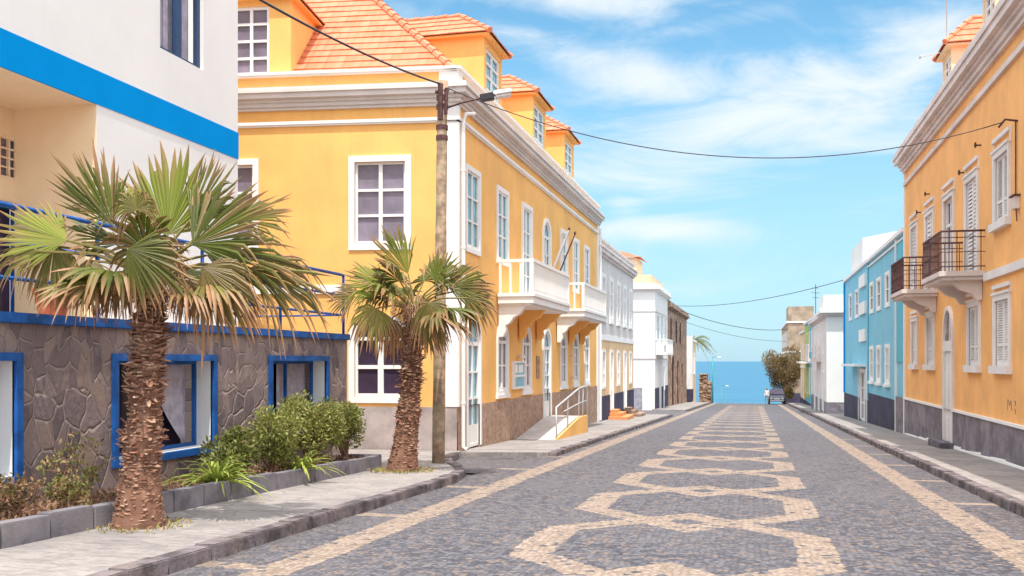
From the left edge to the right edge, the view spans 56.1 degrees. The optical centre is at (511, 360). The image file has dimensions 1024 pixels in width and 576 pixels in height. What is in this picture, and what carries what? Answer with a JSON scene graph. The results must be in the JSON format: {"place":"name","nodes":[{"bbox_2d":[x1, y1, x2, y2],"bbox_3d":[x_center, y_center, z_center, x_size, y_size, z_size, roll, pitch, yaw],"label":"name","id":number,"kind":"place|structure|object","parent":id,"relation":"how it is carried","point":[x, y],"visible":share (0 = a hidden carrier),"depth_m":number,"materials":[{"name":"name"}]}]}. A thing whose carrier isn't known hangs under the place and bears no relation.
{"place":"outdoors","nodes":[
{"label":"outdoors","id":0,"kind":"place"},
{"bbox_2d":[0,449,462,575],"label":"pavement","id":1,"kind":"structure","parent":0,"point":[85,553],"depth_m":10.01,"materials":[{"name":"concrete"}]},
{"bbox_2d":[0,136,340,529],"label":"fan palm","id":2,"kind":"object","parent":1,"relation":"on","point":[142,279],"visible":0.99,"depth_m":9.95,"materials":[{"name":"green plant"}]},
{"bbox_2d":[0,453,381,548],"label":"planter bed","id":3,"kind":"object","parent":1,"relation":"on","point":[44,525],"visible":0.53,"depth_m":11.27,"materials":[{"name":"concrete"}]},
{"bbox_2d":[0,473,8,509],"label":"dry shrub","id":4,"kind":"object","parent":3,"relation":"on","point":[1,492],"visible":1,"depth_m":8.93,"materials":[{"name":"brown plant"}]},
{"bbox_2d":[0,471,48,517],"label":"dry shrub","id":5,"kind":"object","parent":3,"relation":"on","point":[12,491],"visible":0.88,"depth_m":9.35,"materials":[{"name":"brown plant"}]},
{"bbox_2d":[41,469,96,506],"bbox_3d":[-4.566,1.361,9.974,0.495,0.510,0.526,0,0,14],"label":"dry shrub","id":6,"kind":"object","parent":3,"relation":"on","point":[68,490],"visible":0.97,"depth_m":9.91,"materials":[{"name":"green plant"}]},
{"bbox_2d":[36,430,115,506],"bbox_3d":[-4.709,1.172,10.403,0.795,0.844,0.786,0,0,-28],"label":"dry shrub","id":7,"kind":"object","parent":3,"relation":"on","point":[91,470],"visible":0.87,"depth_m":10.36,"materials":[{"name":"green plant"}]},
{"bbox_2d":[0,452,370,520],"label":"leaf litter","id":8,"kind":"object","parent":3,"relation":"in","point":[48,506],"visible":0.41,"depth_m":11.26,"materials":[{"name":"plant"}]},
{"bbox_2d":[161,454,274,500],"bbox_3d":[-3.886,1.495,12.538,1.567,0.554,1.497,0,0,-13],"label":"strap leaf plant","id":9,"kind":"object","parent":3,"relation":"in","point":[218,473],"visible":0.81,"depth_m":12.36,"materials":[{"name":"green plant"}]},
{"bbox_2d":[199,423,262,479],"bbox_3d":[-3.888,1.255,13.191,0.812,0.818,1.226,0,0,14],"label":"shrub","id":10,"kind":"object","parent":3,"relation":"on","point":[242,445],"visible":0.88,"depth_m":13.12,"materials":[{"name":"green plant"}]},
{"bbox_2d":[247,404,306,472],"bbox_3d":[-3.595,1.156,14.403,1.015,1.070,1.391,0,0,-26],"label":"shrub","id":11,"kind":"object","parent":3,"relation":"on","point":[277,442],"visible":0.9,"depth_m":14.12,"materials":[{"name":"green plant"}]},
{"bbox_2d":[263,450,347,478],"bbox_3d":[-3.182,1.588,14.623,1.471,0.467,1.195,0,0,14],"label":"strap leaf plant","id":12,"kind":"object","parent":3,"relation":"in","point":[304,463],"visible":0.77,"depth_m":14.51,"materials":[{"name":"green plant"}]},
{"bbox_2d":[276,389,347,465],"bbox_3d":[-3.280,1.089,15.532,0.921,1.276,1.459,0,0,29],"label":"shrub","id":13,"kind":"object","parent":3,"relation":"on","point":[318,422],"visible":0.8,"depth_m":15.41,"materials":[{"name":"green plant"}]},
{"bbox_2d":[325,401,366,460],"bbox_3d":[-2.969,1.214,16.722,0.906,1.092,1.339,0,0,14],"label":"shrub","id":14,"kind":"object","parent":3,"relation":"on","point":[353,417],"visible":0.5,"depth_m":16.53,"materials":[{"name":"green plant"}]},
{"bbox_2d":[87,465,436,533],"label":"weeds","id":15,"kind":"object","parent":1,"relation":"on","point":[377,470],"visible":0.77,"depth_m":10.23,"materials":[{"name":"green plant"}]},
{"bbox_2d":[325,224,500,471],"bbox_3d":[-1.714,-0.252,16.868,2.667,4.438,2.186,0,0,37],"label":"fan palm","id":16,"kind":"object","parent":1,"relation":"on","point":[423,318],"visible":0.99,"depth_m":16.69,"materials":[{"name":"green plant"}]},
{"bbox_2d":[432,79,448,463],"bbox_3d":[-1.373,-1.690,18.489,0.351,7.422,0.288,0,0,14],"label":"utility pole","id":17,"kind":"object","parent":1,"relation":"on","point":[438,409],"visible":0.83,"depth_m":18.41,"materials":[{"name":"wood"}]},
{"bbox_2d":[259,0,439,83],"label":"overhead cable","id":18,"kind":"object","parent":17,"relation":"attached to","point":[321,32],"visible":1,"depth_m":14.56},
{"bbox_2d":[448,88,511,107],"bbox_3d":[-0.679,-5.005,18.325,1.368,0.341,0.260,0,0,6],"label":"street lamp","id":19,"kind":"object","parent":17,"relation":"attached to","point":[498,94],"visible":1,"depth_m":18.19,"materials":[{"name":"metal"}]},
{"bbox_2d":[449,88,1000,157],"bbox_3d":[4.121,-4.606,18.590,10.837,1.363,0.018,0,0,-1],"label":"overhead cable","id":20,"kind":"object","parent":17,"relation":"attached to","point":[724,156],"visible":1,"depth_m":18.58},
{"bbox_2d":[460,447,555,457],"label":"pavement","id":21,"kind":"structure","parent":0,"point":[502,452],"depth_m":22.06,"materials":[{"name":"concrete"}]},
{"bbox_2d":[454,410,678,472],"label":"side street","id":22,"kind":"structure","parent":0,"point":[475,464],"depth_m":20.51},
{"bbox_2d":[457,412,675,476],"bbox_3d":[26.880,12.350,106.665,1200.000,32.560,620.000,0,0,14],"label":"ground","id":23,"kind":"structure","parent":0,"point":[468,474],"depth_m":21.86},
{"bbox_2d":[0,0,349,505],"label":"white house","id":24,"kind":"structure","parent":23,"relation":"on","point":[126,83],"depth_m":14.43,"materials":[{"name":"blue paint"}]},
{"bbox_2d":[0,133,14,180],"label":"window","id":25,"kind":"structure","parent":24,"relation":"in","point":[7,143],"depth_m":14.62,"materials":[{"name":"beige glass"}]},
{"bbox_2d":[0,200,15,311],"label":"patio door","id":26,"kind":"structure","parent":24,"relation":"in","point":[6,305],"depth_m":14.65,"materials":[{"name":"blue paint"}]},
{"bbox_2d":[0,352,23,483],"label":"basement window","id":27,"kind":"structure","parent":24,"relation":"in","point":[6,358],"depth_m":10.18,"materials":[{"name":"blue paint"}]},
{"bbox_2d":[32,288,67,314],"bbox_3d":[-5.607,-0.640,11.715,0.450,0.480,0.450,0,0,14],"label":"plant pot","id":28,"kind":"object","parent":24,"relation":"on","point":[47,310],"visible":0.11,"depth_m":11.56,"materials":[{"name":"ceramic"}]},
{"bbox_2d":[111,354,217,467],"bbox_3d":[-4.840,0.610,12.899,0.610,1.400,2.330,0,0,14],"label":"basement window","id":29,"kind":"structure","parent":24,"relation":"in","point":[173,406],"depth_m":13.69,"materials":[{"name":"blue paint"}]},
{"bbox_2d":[160,0,199,67],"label":"window","id":30,"kind":"structure","parent":24,"relation":"in","point":[173,13],"depth_m":16.52,"materials":[{"name":"blue glass"}]},
{"bbox_2d":[268,355,329,435],"bbox_3d":[-3.899,0.610,16.632,0.610,1.400,2.230,0,0,14],"label":"basement window","id":31,"kind":"structure","parent":24,"relation":"in","point":[286,376],"depth_m":17.11,"materials":[{"name":"blue paint"}]},
{"bbox_2d":[86,453,465,575],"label":"kerb","id":32,"kind":"structure","parent":23,"relation":"on","point":[165,564],"depth_m":9.81,"materials":[{"name":"concrete"}]},
{"bbox_2d":[238,0,606,450],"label":"yellow building","id":33,"kind":"structure","parent":23,"relation":"on","point":[337,140],"depth_m":22.89,"materials":[{"name":"paint"}]},
{"bbox_2d":[238,158,258,248],"bbox_3d":[-6.723,-3.690,22.882,1.480,2.200,0.190,0,0,7],"label":"window","id":34,"kind":"structure","parent":33,"relation":"in","point":[250,173],"depth_m":22.84,"materials":[{"name":"white paint"}]},
{"bbox_2d":[348,316,402,402],"bbox_3d":[-3.074,-0.055,22.451,1.490,2.070,0.190,0,0,7],"label":"window","id":35,"kind":"structure","parent":33,"relation":"in","point":[369,381],"depth_m":22.49,"materials":[{"name":"white paint"}]},
{"bbox_2d":[348,154,410,249],"bbox_3d":[-3.074,-3.690,22.451,1.490,2.200,0.190,0,0,7],"label":"window","id":36,"kind":"structure","parent":33,"relation":"in","point":[379,190],"depth_m":22.47,"materials":[{"name":"white paint"}]},
{"bbox_2d":[465,163,480,256],"bbox_3d":[-0.982,-3.655,23.399,0.120,2.090,1.280,0,0,14],"label":"window","id":37,"kind":"structure","parent":33,"relation":"in","point":[472,176],"depth_m":23.40,"materials":[{"name":"white paint"}]},
{"bbox_2d":[465,321,481,447],"bbox_3d":[-0.972,0.492,23.397,0.140,3.184,1.280,0,0,14],"label":"door","id":38,"kind":"structure","parent":33,"relation":"in","point":[473,354],"depth_m":23.65,"materials":[{"name":"white paint"}]},
{"bbox_2d":[496,184,508,266],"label":"window","id":39,"kind":"structure","parent":33,"relation":"in","point":[502,195],"depth_m":26.18,"materials":[{"name":"white paint"}]},
{"bbox_2d":[496,325,509,398],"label":"window","id":40,"kind":"structure","parent":33,"relation":"in","point":[502,343],"depth_m":26.15,"materials":[{"name":"white paint"}]},
{"bbox_2d":[511,361,525,388],"bbox_3d":[0.202,0.400,27.806,0.098,0.800,1.396,0,0,14],"label":"notice box","id":41,"kind":"object","parent":33,"relation":"attached to","point":[518,374],"visible":1,"depth_m":27.70,"materials":[{"name":"white paint"}]},
{"bbox_2d":[521,201,532,292],"bbox_3d":[0.421,-3.265,28.924,0.140,2.870,1.280,0,0,14],"label":"balcony door","id":42,"kind":"structure","parent":33,"relation":"in","point":[526,210],"depth_m":28.91,"materials":[{"name":"white paint"}]},
{"bbox_2d":[521,327,532,394],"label":"window","id":43,"kind":"structure","parent":33,"relation":"in","point":[527,342],"depth_m":29.29,"materials":[{"name":"white paint"}]},
{"bbox_2d":[536,356,539,377],"bbox_3d":[0.827,0.200,30.431,0.028,0.700,0.440,0,0,14],"label":"wall plaque","id":44,"kind":"object","parent":33,"relation":"attached to","point":[537,366],"depth_m":30.35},
{"bbox_2d":[542,218,551,266],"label":"balcony door","id":45,"kind":"structure","parent":33,"relation":"in","point":[546,228],"depth_m":31.82,"materials":[{"name":"white paint"}]},
{"bbox_2d":[542,328,551,417],"bbox_3d":[1.117,0.400,31.688,0.140,3.000,1.280,0,0,14],"label":"door","id":46,"kind":"structure","parent":33,"relation":"in","point":[546,341],"depth_m":31.92,"materials":[{"name":"white paint"}]},
{"bbox_2d":[553,227,569,267],"bbox_3d":[1.632,-3.715,32.372,0.696,1.569,0.110,0,0,14],"label":"flagpole","id":47,"kind":"object","parent":33,"relation":"attached to","point":[561,250],"visible":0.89,"depth_m":32.33,"materials":[{"name":"metal"}]},
{"bbox_2d":[560,228,567,273],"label":"balcony door","id":48,"kind":"structure","parent":33,"relation":"in","point":[562,232],"depth_m":34.53,"materials":[{"name":"white paint"}]},
{"bbox_2d":[560,332,567,389],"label":"window","id":49,"kind":"structure","parent":33,"relation":"in","point":[563,345],"depth_m":34.73,"materials":[{"name":"white paint"}]},
{"bbox_2d":[572,334,579,387],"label":"window","id":50,"kind":"structure","parent":33,"relation":"in","point":[576,344],"depth_m":37.17,"materials":[{"name":"white paint"}]},
{"bbox_2d":[573,237,579,293],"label":"balcony door","id":51,"kind":"structure","parent":33,"relation":"in","point":[576,243],"depth_m":37.32,"materials":[{"name":"white paint"}]},
{"bbox_2d":[584,244,589,283],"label":"window","id":52,"kind":"structure","parent":33,"relation":"in","point":[586,249],"depth_m":39.38,"materials":[{"name":"white paint"}]},
{"bbox_2d":[584,335,590,385],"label":"window","id":53,"kind":"structure","parent":33,"relation":"in","point":[587,343],"depth_m":39.53,"materials":[{"name":"white paint"}]},
{"bbox_2d":[599,238,637,420],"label":"townhouse","id":54,"kind":"structure","parent":23,"relation":"on","point":[619,272],"depth_m":47.91,"materials":[{"name":"grey paint"}]},
{"bbox_2d":[602,349,605,388],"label":"window","id":55,"kind":"structure","parent":54,"relation":"in","point":[603,351],"depth_m":43.73,"materials":[{"name":"white paint"}]},
{"bbox_2d":[609,277,614,324],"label":"window","id":56,"kind":"structure","parent":54,"relation":"in","point":[611,281],"depth_m":46.28,"materials":[{"name":"white paint"}]},
{"bbox_2d":[610,350,613,409],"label":"door","id":57,"kind":"structure","parent":54,"relation":"in","point":[611,351],"depth_m":46.49,"materials":[{"name":"white paint"}]},
{"bbox_2d":[617,351,619,385],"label":"window","id":58,"kind":"structure","parent":54,"relation":"in","point":[618,352],"depth_m":48.87,"materials":[{"name":"white paint"}]},
{"bbox_2d":[616,281,621,326],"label":"window","id":59,"kind":"structure","parent":54,"relation":"in","point":[618,285],"depth_m":48.69,"materials":[{"name":"white paint"}]},
{"bbox_2d":[623,351,626,408],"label":"door","id":60,"kind":"structure","parent":54,"relation":"in","point":[624,352],"depth_m":51.24,"materials":[{"name":"white paint"}]},
{"bbox_2d":[623,285,627,327],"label":"window","id":61,"kind":"structure","parent":54,"relation":"in","point":[624,287],"depth_m":50.85,"materials":[{"name":"white paint"}]},
{"bbox_2d":[629,351,631,383],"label":"window","id":62,"kind":"structure","parent":54,"relation":"in","point":[630,353],"depth_m":53.27,"materials":[{"name":"white paint"}]},
{"bbox_2d":[629,288,632,329],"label":"window","id":63,"kind":"structure","parent":54,"relation":"in","point":[630,290],"depth_m":53.27,"materials":[{"name":"white paint"}]},
{"bbox_2d":[619,251,672,409],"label":"corner house","id":64,"kind":"structure","parent":23,"relation":"on","point":[652,344],"depth_m":68.29,"materials":[{"name":"white paint"}]},
{"bbox_2d":[656,314,659,350],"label":"balcony door","id":65,"kind":"structure","parent":64,"relation":"in","point":[657,316],"depth_m":70.84,"materials":[{"name":"white paint"}]},
{"bbox_2d":[659,365,660,407],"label":"door","id":66,"kind":"structure","parent":64,"relation":"in","point":[659,365],"depth_m":71.11,"materials":[{"name":"white paint"}]},
{"bbox_2d":[660,315,663,351],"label":"balcony door","id":67,"kind":"structure","parent":64,"relation":"in","point":[661,317],"depth_m":72.81,"materials":[{"name":"white paint"}]},
{"bbox_2d":[668,300,689,405],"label":"stone house","id":68,"kind":"structure","parent":23,"relation":"on","point":[677,359],"depth_m":87.98,"materials":[{"name":"stone"}]},
{"bbox_2d":[671,353,673,405],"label":"door","id":69,"kind":"structure","parent":68,"relation":"in","point":[672,356],"depth_m":83.29,"materials":[{"name":"wood"}]},
{"bbox_2d":[676,360,678,403],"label":"door","id":70,"kind":"structure","parent":68,"relation":"in","point":[677,361],"depth_m":87.97,"materials":[{"name":"brown wood"}]},
{"bbox_2d":[706,280,842,305],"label":"overhead cable","id":71,"kind":"object","parent":68,"relation":"attached to","point":[776,296],"visible":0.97,"depth_m":62.16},
{"bbox_2d":[687,336,696,401],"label":"end house","id":72,"kind":"structure","parent":23,"relation":"on","point":[691,369],"depth_m":102.33,"materials":[{"name":"beige paint"}]},
{"bbox_2d":[687,335,716,359],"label":"feather palm","id":73,"kind":"object","parent":23,"relation":"on","point":[701,342],"visible":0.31,"depth_m":122.47,"materials":[{"name":"green plant"}]},
{"bbox_2d":[781,306,813,402],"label":"apartment block","id":74,"kind":"structure","parent":23,"relation":"on","point":[797,317],"depth_m":113.40,"materials":[{"name":"beige paint"}]},
{"bbox_2d":[799,330,804,403],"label":"terraced house","id":75,"kind":"structure","parent":23,"relation":"on","point":[802,367],"depth_m":96.80,"materials":[{"name":"beige paint"}]},
{"bbox_2d":[796,315,813,405],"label":"terraced house","id":76,"kind":"structure","parent":23,"relation":"on","point":[808,365],"depth_m":87.43,"materials":[{"name":"teal paint"}]},
{"bbox_2d":[805,295,843,413],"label":"white cornice house","id":77,"kind":"structure","parent":23,"relation":"on","point":[826,360],"depth_m":56.89,"materials":[{"name":"paint"}]},
{"bbox_2d":[841,231,896,422],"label":"light blue house","id":78,"kind":"structure","parent":23,"relation":"on","point":[855,364],"depth_m":47.19,"materials":[{"name":"paint"}]},
{"bbox_2d":[855,288,858,318],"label":"window","id":79,"kind":"structure","parent":78,"relation":"in","point":[857,290],"depth_m":47.31,"materials":[{"name":"white paint"}]},
{"bbox_2d":[860,369,865,421],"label":"door","id":80,"kind":"structure","parent":78,"relation":"in","point":[863,371],"depth_m":44.19,"materials":[{"name":"white paint"}]},
{"bbox_2d":[866,227,903,433],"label":"light blue house","id":81,"kind":"structure","parent":23,"relation":"on","point":[885,398],"depth_m":36.71,"materials":[{"name":"paint"}]},
{"bbox_2d":[867,346,873,383],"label":"window","id":82,"kind":"structure","parent":81,"relation":"in","point":[871,348],"depth_m":41.27,"materials":[{"name":"white paint"}]},
{"bbox_2d":[869,281,873,313],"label":"window","id":83,"kind":"structure","parent":81,"relation":"in","point":[871,285],"depth_m":41.32,"materials":[{"name":"white paint"}]},
{"bbox_2d":[874,345,881,385],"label":"window","id":84,"kind":"structure","parent":81,"relation":"in","point":[878,347],"depth_m":38.93,"materials":[{"name":"white paint"}]},
{"bbox_2d":[876,276,880,310],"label":"window","id":85,"kind":"structure","parent":81,"relation":"in","point":[878,281],"depth_m":39.03,"materials":[{"name":"white paint"}]},
{"bbox_2d":[883,344,889,386],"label":"window","id":86,"kind":"structure","parent":81,"relation":"in","point":[886,346],"depth_m":36.24,"materials":[{"name":"white paint"}]},
{"bbox_2d":[885,270,889,307],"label":"window","id":87,"kind":"structure","parent":81,"relation":"in","point":[887,274],"depth_m":36.32,"materials":[{"name":"white paint"}]},
{"bbox_2d":[890,0,1023,469],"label":"ochre house","id":88,"kind":"structure","parent":23,"relation":"on","point":[957,279],"depth_m":22.15,"materials":[{"name":"paint"}]},
{"bbox_2d":[908,219,917,288],"bbox_3d":[12.634,-3.255,30.203,0.180,2.230,1.450,0,0,14],"label":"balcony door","id":89,"kind":"structure","parent":88,"relation":"in","point":[913,224],"depth_m":30.48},
{"bbox_2d":[908,315,918,368],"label":"window","id":90,"kind":"structure","parent":88,"relation":"in","point":[914,319],"depth_m":30.22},
{"bbox_2d":[922,311,934,369],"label":"window","id":91,"kind":"structure","parent":88,"relation":"in","point":[929,364],"depth_m":27.59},
{"bbox_2d":[923,205,934,288],"bbox_3d":[11.987,-3.135,27.556,0.140,2.470,1.460,0,0,14],"label":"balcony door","id":92,"kind":"structure","parent":88,"relation":"in","point":[928,216],"depth_m":27.53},
{"bbox_2d":[941,187,954,270],"bbox_3d":[11.317,-3.180,24.837,0.250,2.380,1.500,0,0,14],"label":"balcony door","id":93,"kind":"structure","parent":88,"relation":"in","point":[950,204],"depth_m":25.04,"materials":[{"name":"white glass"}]},
{"bbox_2d":[942,306,953,442],"bbox_3d":[11.306,0.400,24.814,0.120,3.640,1.250,0,0,14],"label":"door","id":94,"kind":"structure","parent":88,"relation":"in","point":[947,346],"depth_m":24.93,"materials":[{"name":"white wood"}]},
{"bbox_2d":[962,166,978,270],"bbox_3d":[10.677,-3.135,22.214,0.210,2.470,1.460,0,0,14],"label":"balcony door","id":95,"kind":"structure","parent":88,"relation":"in","point":[972,177],"depth_m":22.43,"materials":[{"name":"wood"}]},
{"bbox_2d":[963,299,981,372],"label":"window","id":96,"kind":"structure","parent":88,"relation":"in","point":[975,366],"depth_m":22.04,"materials":[{"name":"wood"}]},
{"bbox_2d":[988,138,1011,232],"bbox_3d":[9.976,-3.530,19.514,0.250,1.680,1.420,0,0,14],"label":"window","id":97,"kind":"structure","parent":88,"relation":"in","point":[998,223],"depth_m":19.55,"materials":[{"name":"wood"}]},
{"bbox_2d":[988,289,1011,373],"bbox_3d":[9.967,-0.575,19.480,0.250,1.670,1.450,0,0,14],"label":"window","id":98,"kind":"structure","parent":88,"relation":"in","point":[1003,364],"depth_m":19.49,"materials":[{"name":"wood"}]},
{"bbox_2d":[998,118,1017,193],"bbox_3d":[9.598,-3.905,18.584,0.275,1.509,0.376,0,0,14],"label":"cable bracket","id":99,"kind":"object","parent":88,"relation":"attached to","point":[1004,120],"visible":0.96,"depth_m":18.41,"materials":[{"name":"metal"}]},
{"bbox_2d":[1009,194,1020,220],"bbox_3d":[9.612,-2.908,18.358,0.130,0.524,0.340,0,0,14],"label":"junction box","id":100,"kind":"object","parent":88,"relation":"attached to","point":[1015,202],"visible":1,"depth_m":18.24,"materials":[{"name":"white paint"}]},
{"bbox_2d":[482,414,665,448],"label":"pavement","id":101,"kind":"structure","parent":0,"point":[596,429],"depth_m":29.33,"materials":[{"name":"concrete"}]},
{"bbox_2d":[517,386,587,439],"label":"entrance ramp","id":102,"kind":"structure","parent":101,"relation":"on","point":[555,427],"depth_m":29.65,"materials":[{"name":"concrete"}]},
{"bbox_2d":[608,409,633,419],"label":"doorstep","id":103,"kind":"object","parent":101,"relation":"on","point":[616,414],"visible":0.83,"depth_m":45.22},
{"bbox_2d":[624,407,644,416],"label":"doorstep","id":104,"kind":"object","parent":101,"relation":"on","point":[631,410],"visible":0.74,"depth_m":50.37,"materials":[{"name":"brown stone"}]},
{"bbox_2d":[167,403,1023,575],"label":"road","id":105,"kind":"structure","parent":0,"point":[727,489],"depth_m":11.71,"materials":[{"name":"stone"}]},
{"bbox_2d":[549,414,672,456],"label":"kerb","id":106,"kind":"structure","parent":105,"relation":"on","point":[566,449],"depth_m":28.53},
{"bbox_2d":[768,389,786,403],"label":"parked car","id":107,"kind":"object","parent":105,"relation":"on","point":[776,395],"visible":0.87,"depth_m":97.57,"materials":[{"name":"white paint"}]},
{"bbox_2d":[786,403,1023,517],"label":"kerb","id":108,"kind":"structure","parent":105,"relation":"on","point":[1005,501],"depth_m":17.07,"materials":[{"name":"stone"}]},
{"bbox_2d":[783,385,794,401],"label":"shrub","id":109,"kind":"object","parent":108,"relation":"on","point":[789,391],"visible":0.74,"depth_m":102.60,"materials":[{"name":"green plant"}]},
{"bbox_2d":[652,402,708,410],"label":"pavement","id":110,"kind":"structure","parent":0,"point":[682,406],"depth_m":74.07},
{"bbox_2d":[699,374,711,401],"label":"stone wall stub","id":111,"kind":"object","parent":110,"relation":"on","point":[705,389],"visible":0.59,"depth_m":114.88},
{"bbox_2d":[383,0,982,360],"label":"sky","id":112,"kind":"structure","parent":0,"point":[736,78],"materials":[{"name":"blue"}]},
{"bbox_2d":[696,361,781,403],"bbox_3d":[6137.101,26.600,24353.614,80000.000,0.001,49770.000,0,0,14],"label":"sea","id":113,"kind":"structure","parent":0,"point":[746,382],"depth_m":1306.89,"materials":[{"name":"liquid"}]},
{"bbox_2d":[790,403,1023,499],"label":"pavement","id":114,"kind":"structure","parent":0,"point":[1007,479],"depth_m":20.74,"materials":[{"name":"concrete"}]},
{"bbox_2d":[761,344,800,403],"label":"street tree","id":115,"kind":"object","parent":114,"relation":"on","point":[781,374],"visible":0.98,"depth_m":105.56,"materials":[{"name":"green plant"}]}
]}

